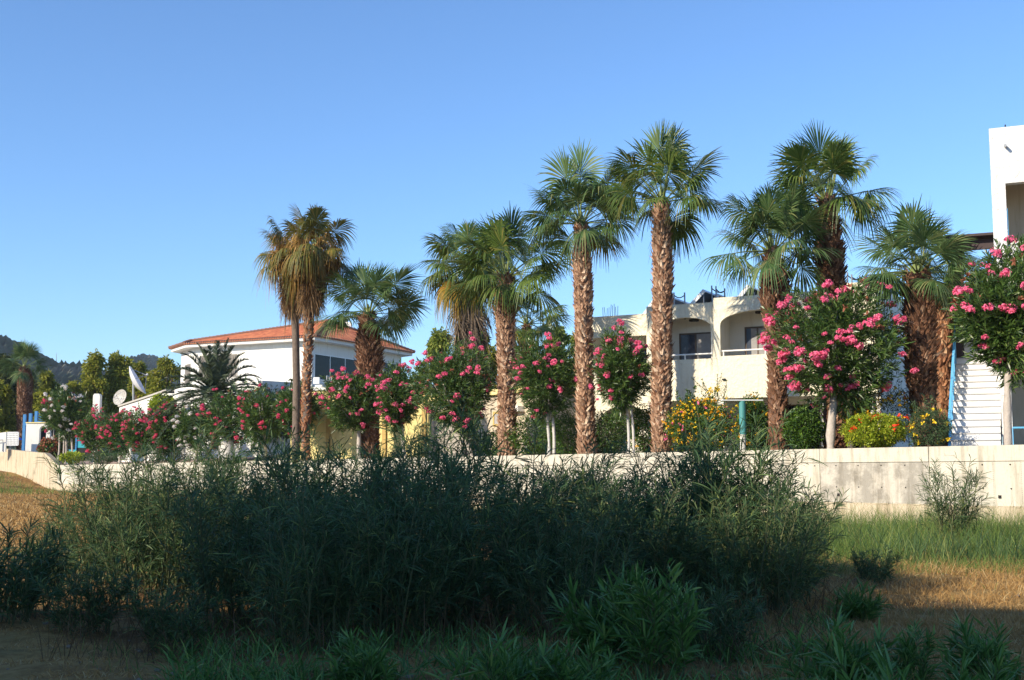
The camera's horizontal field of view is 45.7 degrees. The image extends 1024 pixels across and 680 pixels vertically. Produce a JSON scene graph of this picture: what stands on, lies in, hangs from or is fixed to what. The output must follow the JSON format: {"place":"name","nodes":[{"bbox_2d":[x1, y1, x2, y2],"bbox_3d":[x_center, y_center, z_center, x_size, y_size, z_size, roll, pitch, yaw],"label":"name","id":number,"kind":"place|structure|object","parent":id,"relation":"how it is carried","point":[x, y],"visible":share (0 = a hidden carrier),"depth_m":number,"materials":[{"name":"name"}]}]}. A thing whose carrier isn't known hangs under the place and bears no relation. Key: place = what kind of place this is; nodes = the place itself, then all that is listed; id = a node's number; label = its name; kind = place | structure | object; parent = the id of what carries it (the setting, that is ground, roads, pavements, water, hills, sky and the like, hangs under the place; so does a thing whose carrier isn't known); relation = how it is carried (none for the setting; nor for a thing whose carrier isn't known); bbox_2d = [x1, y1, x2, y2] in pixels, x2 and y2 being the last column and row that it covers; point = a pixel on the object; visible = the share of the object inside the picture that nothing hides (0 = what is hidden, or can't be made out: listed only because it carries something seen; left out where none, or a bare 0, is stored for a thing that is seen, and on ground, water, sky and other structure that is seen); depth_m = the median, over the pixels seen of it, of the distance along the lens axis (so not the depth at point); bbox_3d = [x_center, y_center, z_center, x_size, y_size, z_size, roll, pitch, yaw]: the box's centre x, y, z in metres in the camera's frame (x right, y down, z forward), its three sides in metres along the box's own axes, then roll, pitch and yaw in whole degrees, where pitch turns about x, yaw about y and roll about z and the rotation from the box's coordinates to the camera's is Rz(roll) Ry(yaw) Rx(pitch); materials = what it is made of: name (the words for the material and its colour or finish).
{"place":"outdoors","nodes":[
{"label":"outdoors","id":0,"kind":"place"},
{"bbox_2d":[0,335,131,452],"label":"hills","id":1,"kind":"structure","parent":0,"point":[63,372],"depth_m":833.04,"materials":[{"name":"green plant"}]},
{"bbox_2d":[60,454,289,464],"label":"terrace","id":2,"kind":"structure","parent":0,"point":[180,462],"depth_m":90.46,"materials":[{"name":"soil"}]},
{"bbox_2d":[0,337,52,449],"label":"fan palm","id":3,"kind":"object","parent":2,"relation":"on","point":[23,374],"visible":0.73,"depth_m":133.66,"materials":[{"name":"green plant"}]},
{"bbox_2d":[42,384,92,464],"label":"oleander tree","id":4,"kind":"object","parent":2,"relation":"on","point":[63,413],"visible":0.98,"depth_m":107.85,"materials":[{"name":"green plant"}]},
{"bbox_2d":[79,348,114,417],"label":"leafy tree","id":5,"kind":"object","parent":2,"relation":"on","point":[92,383],"visible":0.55,"depth_m":149.31,"materials":[{"name":"green plant"}]},
{"bbox_2d":[94,408,139,463],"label":"oleander tree","id":6,"kind":"object","parent":2,"relation":"on","point":[110,427],"visible":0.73,"depth_m":94.53,"materials":[{"name":"green plant"}]},
{"bbox_2d":[102,350,134,451],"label":"leafy tree","id":7,"kind":"object","parent":2,"relation":"on","point":[116,375],"visible":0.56,"depth_m":151.72,"materials":[{"name":"green plant"}]},
{"bbox_2d":[119,401,160,462],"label":"oleander tree","id":8,"kind":"object","parent":2,"relation":"on","point":[134,427],"visible":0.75,"depth_m":89.70,"materials":[{"name":"green plant"}]},
{"bbox_2d":[168,396,215,459],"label":"oleander tree","id":9,"kind":"object","parent":2,"relation":"on","point":[181,424],"visible":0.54,"depth_m":81.67,"materials":[{"name":"green plant"}]},
{"bbox_2d":[117,380,292,461],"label":"white house","id":10,"kind":"structure","parent":2,"relation":"on","point":[144,402],"depth_m":93.94,"materials":[{"name":"paint"}]},
{"bbox_2d":[138,338,287,448],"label":"date palm","id":11,"kind":"object","parent":2,"relation":"on","point":[216,368],"visible":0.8,"depth_m":84.36,"materials":[{"name":"green plant"}]},
{"bbox_2d":[195,375,251,452],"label":"oleander tree","id":12,"kind":"object","parent":2,"relation":"on","point":[227,404],"visible":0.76,"depth_m":76.82,"materials":[{"name":"green plant"}]},
{"bbox_2d":[233,378,287,456],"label":"oleander tree","id":13,"kind":"object","parent":2,"relation":"on","point":[261,420],"visible":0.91,"depth_m":72.55,"materials":[{"name":"green plant"}]},
{"bbox_2d":[168,318,415,387],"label":"tiled roof house","id":14,"kind":"structure","parent":2,"relation":"on","point":[268,353],"depth_m":103.22,"materials":[{"name":"white paint"}]},
{"bbox_2d":[252,215,335,460],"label":"dying palm","id":15,"kind":"object","parent":2,"relation":"on","point":[274,270],"visible":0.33,"depth_m":67.07,"materials":[{"name":"brown plant"}]},
{"bbox_2d":[270,376,326,443],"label":"oleander tree","id":16,"kind":"object","parent":2,"relation":"on","point":[284,400],"visible":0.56,"depth_m":68.11,"materials":[{"name":"green plant"}]},
{"bbox_2d":[277,203,356,460],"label":"dying palm","id":17,"kind":"object","parent":2,"relation":"on","point":[318,262],"visible":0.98,"depth_m":65.17,"materials":[{"name":"brown plant"}]},
{"bbox_2d":[311,366,380,458],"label":"oleander tree","id":18,"kind":"object","parent":2,"relation":"on","point":[349,408],"visible":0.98,"depth_m":63.38,"materials":[{"name":"green plant"}]},
{"bbox_2d":[289,386,433,458],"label":"yellow annex","id":19,"kind":"object","parent":2,"relation":"on","point":[323,428],"visible":0.14,"depth_m":69.27,"materials":[{"name":"paint"}]},
{"bbox_2d":[307,260,429,458],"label":"fan palm","id":20,"kind":"object","parent":2,"relation":"on","point":[370,350],"visible":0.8,"depth_m":64.56,"materials":[{"name":"green plant"}]},
{"bbox_2d":[373,359,428,457],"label":"oleander tree","id":21,"kind":"object","parent":2,"relation":"on","point":[397,408],"visible":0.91,"depth_m":59.02,"materials":[{"name":"green plant"}]},
{"bbox_2d":[401,331,497,455],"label":"oleander tree","id":22,"kind":"object","parent":2,"relation":"on","point":[458,377],"visible":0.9,"depth_m":53.99,"materials":[{"name":"green plant"}]},
{"bbox_2d":[416,218,517,453],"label":"skirted palm","id":23,"kind":"object","parent":2,"relation":"on","point":[475,324],"visible":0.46,"depth_m":63.00,"materials":[{"name":"green plant"}]},
{"bbox_2d":[428,385,577,456],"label":"beige wing","id":24,"kind":"structure","parent":2,"relation":"on","point":[494,420],"depth_m":61.09,"materials":[{"name":"beige paint"}]},
{"bbox_2d":[438,200,572,455],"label":"fan palm","id":25,"kind":"object","parent":2,"relation":"on","point":[501,295],"visible":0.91,"depth_m":53.53,"materials":[{"name":"green plant"}]},
{"bbox_2d":[503,411,561,454],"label":"hedge bush","id":26,"kind":"object","parent":2,"relation":"on","point":[538,451],"visible":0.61,"depth_m":52.77,"materials":[{"name":"green plant"}]},
{"bbox_2d":[493,281,572,382],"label":"fan palm","id":27,"kind":"object","parent":2,"relation":"on","point":[524,330],"visible":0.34,"depth_m":69.89,"materials":[{"name":"green plant"}]},
{"bbox_2d":[507,327,577,454],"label":"oleander tree","id":28,"kind":"object","parent":2,"relation":"on","point":[545,369],"visible":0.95,"depth_m":49.51,"materials":[{"name":"green plant"}]},
{"bbox_2d":[516,136,646,453],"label":"fan palm","id":29,"kind":"object","parent":2,"relation":"on","point":[586,237],"visible":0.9,"depth_m":49.02,"materials":[{"name":"green plant"}]},
{"bbox_2d":[595,408,630,453],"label":"hedge bush","id":30,"kind":"object","parent":2,"relation":"on","point":[601,422],"visible":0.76,"depth_m":48.94,"materials":[{"name":"green plant"}]},
{"bbox_2d":[587,318,653,452],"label":"oleander tree","id":31,"kind":"object","parent":2,"relation":"on","point":[622,370],"visible":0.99,"depth_m":45.56,"materials":[{"name":"green plant"}]},
{"bbox_2d":[597,118,739,451],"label":"fan palm","id":32,"kind":"object","parent":2,"relation":"on","point":[667,232],"visible":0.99,"depth_m":45.32,"materials":[{"name":"green plant"}]},
{"bbox_2d":[662,385,736,450],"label":"lantana bush","id":33,"kind":"object","parent":2,"relation":"on","point":[687,412],"visible":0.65,"depth_m":43.20,"materials":[{"name":"green plant"}]},
{"bbox_2d":[592,282,912,452],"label":"hotel building","id":34,"kind":"structure","parent":2,"relation":"on","point":[715,338],"depth_m":52.24,"materials":[{"name":"beige paint"}]},
{"bbox_2d":[690,176,849,449],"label":"fan palm","id":35,"kind":"object","parent":2,"relation":"on","point":[774,281],"visible":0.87,"depth_m":40.82,"materials":[{"name":"green plant"}]},
{"bbox_2d":[778,402,826,448],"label":"hedge bush","id":36,"kind":"object","parent":2,"relation":"on","point":[797,436],"visible":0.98,"depth_m":39.55,"materials":[{"name":"green plant"}]},
{"bbox_2d":[765,118,904,448],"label":"fan palm","id":37,"kind":"object","parent":2,"relation":"on","point":[838,155],"visible":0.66,"depth_m":42.18,"materials":[{"name":"green plant"}]},
{"bbox_2d":[757,273,918,448],"bbox_3d":[9.980,0.851,37.622,4.776,5.783,4.527,0,-6,0],"label":"oleander tree","id":38,"kind":"object","parent":2,"relation":"on","point":[832,324],"visible":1,"depth_m":37.26,"materials":[{"name":"green plant"}]},
{"bbox_2d":[838,410,907,447],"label":"bush","id":39,"kind":"object","parent":2,"relation":"on","point":[890,432],"visible":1,"depth_m":36.16,"materials":[{"name":"yellow plant"}]},
{"bbox_2d":[836,370,920,446],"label":"feathery bush","id":40,"kind":"object","parent":2,"relation":"on","point":[887,400],"visible":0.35,"depth_m":38.23,"materials":[{"name":"green plant"}]},
{"bbox_2d":[846,194,984,446],"bbox_3d":[12.793,-0.470,38.146,4.456,8.156,4.496,0,-6,0],"label":"fan palm","id":41,"kind":"object","parent":2,"relation":"on","point":[918,289],"visible":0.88,"depth_m":37.81,"materials":[{"name":"green plant"}]},
{"bbox_2d":[904,393,954,446],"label":"bush","id":42,"kind":"object","parent":2,"relation":"on","point":[930,440],"visible":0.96,"depth_m":34.67,"materials":[{"name":"green plant"}]},
{"bbox_2d":[896,249,987,445],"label":"fan palm","id":43,"kind":"object","parent":2,"relation":"on","point":[944,357],"visible":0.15,"depth_m":43.19,"materials":[{"name":"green plant"}]},
{"bbox_2d":[948,326,1001,445],"bbox_3d":[15.365,0.572,39.936,1.431,7.246,9.940,-3,-7,24],"label":"outside stair","id":44,"kind":"object","parent":2,"relation":"on","point":[974,413],"visible":0.35,"depth_m":36.72,"materials":[{"name":"white stone"}]},
{"bbox_2d":[940,232,1023,444],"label":"oleander tree","id":45,"kind":"object","parent":2,"relation":"on","point":[988,312],"visible":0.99,"depth_m":32.67,"materials":[{"name":"green plant"}]},
{"bbox_2d":[989,124,1023,444],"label":"white building","id":46,"kind":"structure","parent":2,"relation":"on","point":[1006,144],"depth_m":36.27,"materials":[{"name":"paint"}]},
{"bbox_2d":[0,471,1023,679],"bbox_3d":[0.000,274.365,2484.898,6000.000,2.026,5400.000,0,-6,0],"label":"ground","id":47,"kind":"structure","parent":0,"point":[13,671],"depth_m":10.95,"materials":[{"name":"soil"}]},
{"bbox_2d":[0,448,61,489],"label":"return wall","id":48,"kind":"structure","parent":47,"relation":"on","point":[22,463],"depth_m":110.72,"materials":[{"name":"concrete"}]},
{"bbox_2d":[0,512,74,626],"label":"shrub","id":49,"kind":"object","parent":47,"relation":"on","point":[10,587],"visible":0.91,"depth_m":12.03,"materials":[{"name":"green plant"}]},
{"bbox_2d":[0,532,82,617],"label":"shrub","id":50,"kind":"object","parent":47,"relation":"on","point":[60,568],"visible":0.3,"depth_m":13.05,"materials":[{"name":"green plant"}]},
{"bbox_2d":[17,495,121,593],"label":"willowy shrub","id":51,"kind":"object","parent":47,"relation":"on","point":[72,538],"visible":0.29,"depth_m":15.19,"materials":[{"name":"green plant"}]},
{"bbox_2d":[24,552,143,636],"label":"shrub","id":52,"kind":"object","parent":47,"relation":"on","point":[89,586],"visible":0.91,"depth_m":11.29,"materials":[{"name":"green plant"}]},
{"bbox_2d":[0,475,202,568],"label":"dry grass","id":53,"kind":"structure","parent":47,"relation":"on","point":[6,509],"depth_m":46.26,"materials":[{"name":"beige plant"}]},
{"bbox_2d":[34,446,193,583],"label":"willowy shrub","id":54,"kind":"object","parent":47,"relation":"on","point":[78,471],"visible":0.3,"depth_m":17.06,"materials":[{"name":"green plant"}]},
{"bbox_2d":[56,463,226,607],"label":"willowy shrub","id":55,"kind":"object","parent":47,"relation":"on","point":[126,552],"visible":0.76,"depth_m":14.20,"materials":[{"name":"green plant"}]},
{"bbox_2d":[83,416,255,575],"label":"willowy shrub","id":56,"kind":"object","parent":47,"relation":"on","point":[144,449],"visible":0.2,"depth_m":17.71,"materials":[{"name":"green plant"}]},
{"bbox_2d":[118,572,232,653],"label":"shrub","id":57,"kind":"object","parent":47,"relation":"on","point":[190,617],"visible":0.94,"depth_m":10.55,"materials":[{"name":"green plant"}]},
{"bbox_2d":[116,436,278,600],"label":"willowy shrub","id":58,"kind":"object","parent":47,"relation":"on","point":[163,496],"visible":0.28,"depth_m":14.54,"materials":[{"name":"green plant"}]},
{"bbox_2d":[154,435,324,579],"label":"willowy shrub","id":59,"kind":"object","parent":47,"relation":"on","point":[233,464],"visible":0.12,"depth_m":17.01,"materials":[{"name":"green plant"}]},
{"bbox_2d":[155,470,334,629],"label":"willowy shrub","id":60,"kind":"object","parent":47,"relation":"on","point":[203,565],"visible":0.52,"depth_m":11.80,"materials":[{"name":"green plant"}]},
{"bbox_2d":[175,442,352,603],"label":"willowy shrub","id":61,"kind":"object","parent":47,"relation":"on","point":[246,482],"visible":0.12,"depth_m":13.95,"materials":[{"name":"green plant"}]},
{"bbox_2d":[214,483,389,653],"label":"willowy shrub","id":62,"kind":"object","parent":47,"relation":"on","point":[291,618],"visible":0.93,"depth_m":10.48,"materials":[{"name":"green plant"}]},
{"bbox_2d":[226,402,402,559],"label":"willowy shrub","id":63,"kind":"object","parent":47,"relation":"on","point":[338,447],"visible":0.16,"depth_m":16.78,"materials":[{"name":"green plant"}]},
{"bbox_2d":[237,420,454,615],"bbox_3d":[-1.806,1.885,12.965,2.431,2.056,2.622,6,-9,-43],"label":"willowy shrub","id":64,"kind":"object","parent":47,"relation":"on","point":[387,460],"visible":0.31,"depth_m":12.62,"materials":[{"name":"green plant"}]},
{"bbox_2d":[310,622,419,679],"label":"plant","id":65,"kind":"object","parent":47,"relation":"on","point":[373,661],"visible":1,"depth_m":8.64,"materials":[{"name":"green plant"}]},
{"bbox_2d":[261,441,497,647],"bbox_3d":[-1.163,1.842,11.083,2.253,1.848,1.904,2,-7,-18],"label":"willowy shrub","id":66,"kind":"object","parent":47,"relation":"on","point":[428,583],"visible":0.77,"depth_m":10.95,"materials":[{"name":"green plant"}]},
{"bbox_2d":[320,444,498,603],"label":"willowy shrub","id":67,"kind":"object","parent":47,"relation":"on","point":[381,498],"visible":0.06,"depth_m":13.88,"materials":[{"name":"green plant"}]},
{"bbox_2d":[353,391,530,585],"bbox_3d":[-0.892,1.966,16.459,2.457,2.765,2.012,0,-6,1],"label":"willowy shrub","id":68,"kind":"object","parent":47,"relation":"on","point":[488,440],"visible":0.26,"depth_m":16.41,"materials":[{"name":"green plant"}]},
{"bbox_2d":[25,540,869,670],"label":"weeds","id":69,"kind":"object","parent":47,"relation":"on","point":[424,633],"visible":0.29,"depth_m":10.26,"materials":[{"name":"green plant"}]},
{"bbox_2d":[336,426,568,634],"bbox_3d":[-0.587,1.848,11.904,2.226,1.999,2.300,-1,-6,8],"label":"willowy shrub","id":70,"kind":"object","parent":47,"relation":"on","point":[464,583],"visible":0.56,"depth_m":11.61,"materials":[{"name":"green plant"}]},
{"bbox_2d":[141,602,849,679],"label":"weeds","id":71,"kind":"object","parent":47,"relation":"on","point":[205,670],"visible":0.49,"depth_m":9.53,"materials":[{"name":"green plant"}]},
{"bbox_2d":[423,617,569,679],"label":"plant","id":72,"kind":"object","parent":47,"relation":"on","point":[523,671],"visible":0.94,"depth_m":7.85,"materials":[{"name":"green plant"}]},
{"bbox_2d":[406,410,630,622],"bbox_3d":[0.083,1.815,12.918,2.722,2.232,2.300,4,-7,-29],"label":"willowy shrub","id":73,"kind":"object","parent":47,"relation":"on","point":[507,489],"visible":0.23,"depth_m":12.78,"materials":[{"name":"green plant"}]},
{"bbox_2d":[56,445,1023,527],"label":"retaining wall","id":74,"kind":"structure","parent":47,"relation":"on","point":[871,475],"depth_m":35.29,"materials":[{"name":"concrete"}]},
{"bbox_2d":[476,489,645,637],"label":"willowy shrub","id":75,"kind":"object","parent":47,"relation":"on","point":[541,575],"visible":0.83,"depth_m":11.43,"materials":[{"name":"green plant"}]},
{"bbox_2d":[473,437,666,599],"bbox_3d":[0.795,2.179,14.816,2.353,2.045,2.277,4,-7,-32],"label":"willowy shrub","id":76,"kind":"object","parent":47,"relation":"on","point":[606,473],"visible":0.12,"depth_m":14.77,"materials":[{"name":"green plant"}]},
{"bbox_2d":[536,631,631,679],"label":"plant","id":77,"kind":"object","parent":47,"relation":"on","point":[570,672],"visible":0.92,"depth_m":7.91,"materials":[{"name":"green plant"}]},
{"bbox_2d":[541,565,700,665],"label":"plant","id":78,"kind":"object","parent":47,"relation":"on","point":[590,615],"visible":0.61,"depth_m":9.50,"materials":[{"name":"green plant"}]},
{"bbox_2d":[533,456,724,613],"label":"willowy shrub","id":79,"kind":"object","parent":47,"relation":"on","point":[629,509],"visible":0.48,"depth_m":12.49,"materials":[{"name":"green plant"}]},
{"bbox_2d":[605,557,712,679],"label":"broad leaved shrub","id":80,"kind":"object","parent":47,"relation":"on","point":[681,630],"visible":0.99,"depth_m":8.88,"materials":[{"name":"green plant"}]},
{"bbox_2d":[582,453,737,596],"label":"willowy shrub","id":81,"kind":"object","parent":47,"relation":"on","point":[658,497],"visible":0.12,"depth_m":14.55,"materials":[{"name":"green plant"}]},
{"bbox_2d":[590,413,766,583],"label":"willowy shrub","id":82,"kind":"object","parent":47,"relation":"on","point":[658,458],"visible":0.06,"depth_m":16.38,"materials":[{"name":"green plant"}]},
{"bbox_2d":[620,477,774,623],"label":"willowy shrub","id":83,"kind":"object","parent":47,"relation":"on","point":[712,570],"visible":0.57,"depth_m":12.50,"materials":[{"name":"green plant"}]},
{"bbox_2d":[652,571,768,657],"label":"shrub","id":84,"kind":"object","parent":47,"relation":"on","point":[717,619],"visible":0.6,"depth_m":9.91,"materials":[{"name":"green plant"}]},
{"bbox_2d":[653,396,804,599],"bbox_3d":[2.554,1.874,14.444,1.780,2.446,2.174,-2,-7,17],"label":"willowy shrub","id":85,"kind":"object","parent":47,"relation":"on","point":[697,495],"visible":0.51,"depth_m":14.31,"materials":[{"name":"green plant"}]},
{"bbox_2d":[653,434,846,595],"bbox_3d":[2.840,2.176,15.255,2.722,2.044,2.301,-5,-8,38],"label":"willowy shrub","id":86,"kind":"object","parent":47,"relation":"on","point":[735,470],"visible":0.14,"depth_m":14.94,"materials":[{"name":"green plant"}]},
{"bbox_2d":[658,476,852,619],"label":"willowy shrub","id":87,"kind":"object","parent":47,"relation":"on","point":[781,544],"visible":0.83,"depth_m":12.80,"materials":[{"name":"green plant"}]},
{"bbox_2d":[692,463,855,605],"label":"willowy shrub","id":88,"kind":"object","parent":47,"relation":"on","point":[820,559],"visible":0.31,"depth_m":13.86,"materials":[{"name":"green plant"}]},
{"bbox_2d":[763,603,902,679],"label":"plant","id":89,"kind":"object","parent":47,"relation":"on","point":[827,671],"visible":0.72,"depth_m":8.11,"materials":[{"name":"green plant"}]},
{"bbox_2d":[818,574,896,623],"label":"plant","id":90,"kind":"object","parent":47,"relation":"on","point":[858,606],"visible":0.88,"depth_m":12.17,"materials":[{"name":"green plant"}]},
{"bbox_2d":[804,631,923,679],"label":"plant","id":91,"kind":"object","parent":47,"relation":"on","point":[885,673],"visible":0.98,"depth_m":6.58,"materials":[{"name":"green plant"}]},
{"bbox_2d":[845,541,904,584],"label":"shrub","id":92,"kind":"object","parent":47,"relation":"on","point":[873,571],"visible":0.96,"depth_m":16.71,"materials":[{"name":"green plant"}]},
{"bbox_2d":[732,528,1023,679],"bbox_3d":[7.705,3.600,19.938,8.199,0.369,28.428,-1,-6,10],"label":"dry grass","id":93,"kind":"structure","parent":47,"relation":"on","point":[946,588],"depth_m":13.59,"materials":[{"name":"brown plant"}]},
{"bbox_2d":[753,496,1023,579],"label":"green grass","id":94,"kind":"structure","parent":47,"relation":"on","point":[993,531],"depth_m":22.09,"materials":[{"name":"green plant"}]},
{"bbox_2d":[865,619,948,679],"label":"broad leaved shrub","id":95,"kind":"object","parent":47,"relation":"on","point":[908,653],"visible":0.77,"depth_m":8.33,"materials":[{"name":"green plant"}]},
{"bbox_2d":[908,453,997,543],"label":"willowy shrub","id":96,"kind":"object","parent":47,"relation":"on","point":[942,506],"visible":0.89,"depth_m":23.17,"materials":[{"name":"green plant"}]},
{"bbox_2d":[929,609,1023,679],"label":"plant","id":97,"kind":"object","parent":47,"relation":"on","point":[989,651],"visible":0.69,"depth_m":8.81,"materials":[{"name":"green plant"}]},
{"bbox_2d":[938,643,1023,679],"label":"plant","id":98,"kind":"object","parent":47,"relation":"on","point":[1002,673],"visible":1,"depth_m":6.93,"materials":[{"name":"green plant"}]},
{"bbox_2d":[0,0,1023,444],"label":"sky","id":99,"kind":"structure","parent":0,"point":[147,146],"materials":[{"name":"blue"}]},
{"bbox_2d":[25,557,1023,679],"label":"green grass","id":100,"kind":"structure","parent":0,"point":[100,649],"depth_m":10.10,"materials":[{"name":"green plant"}]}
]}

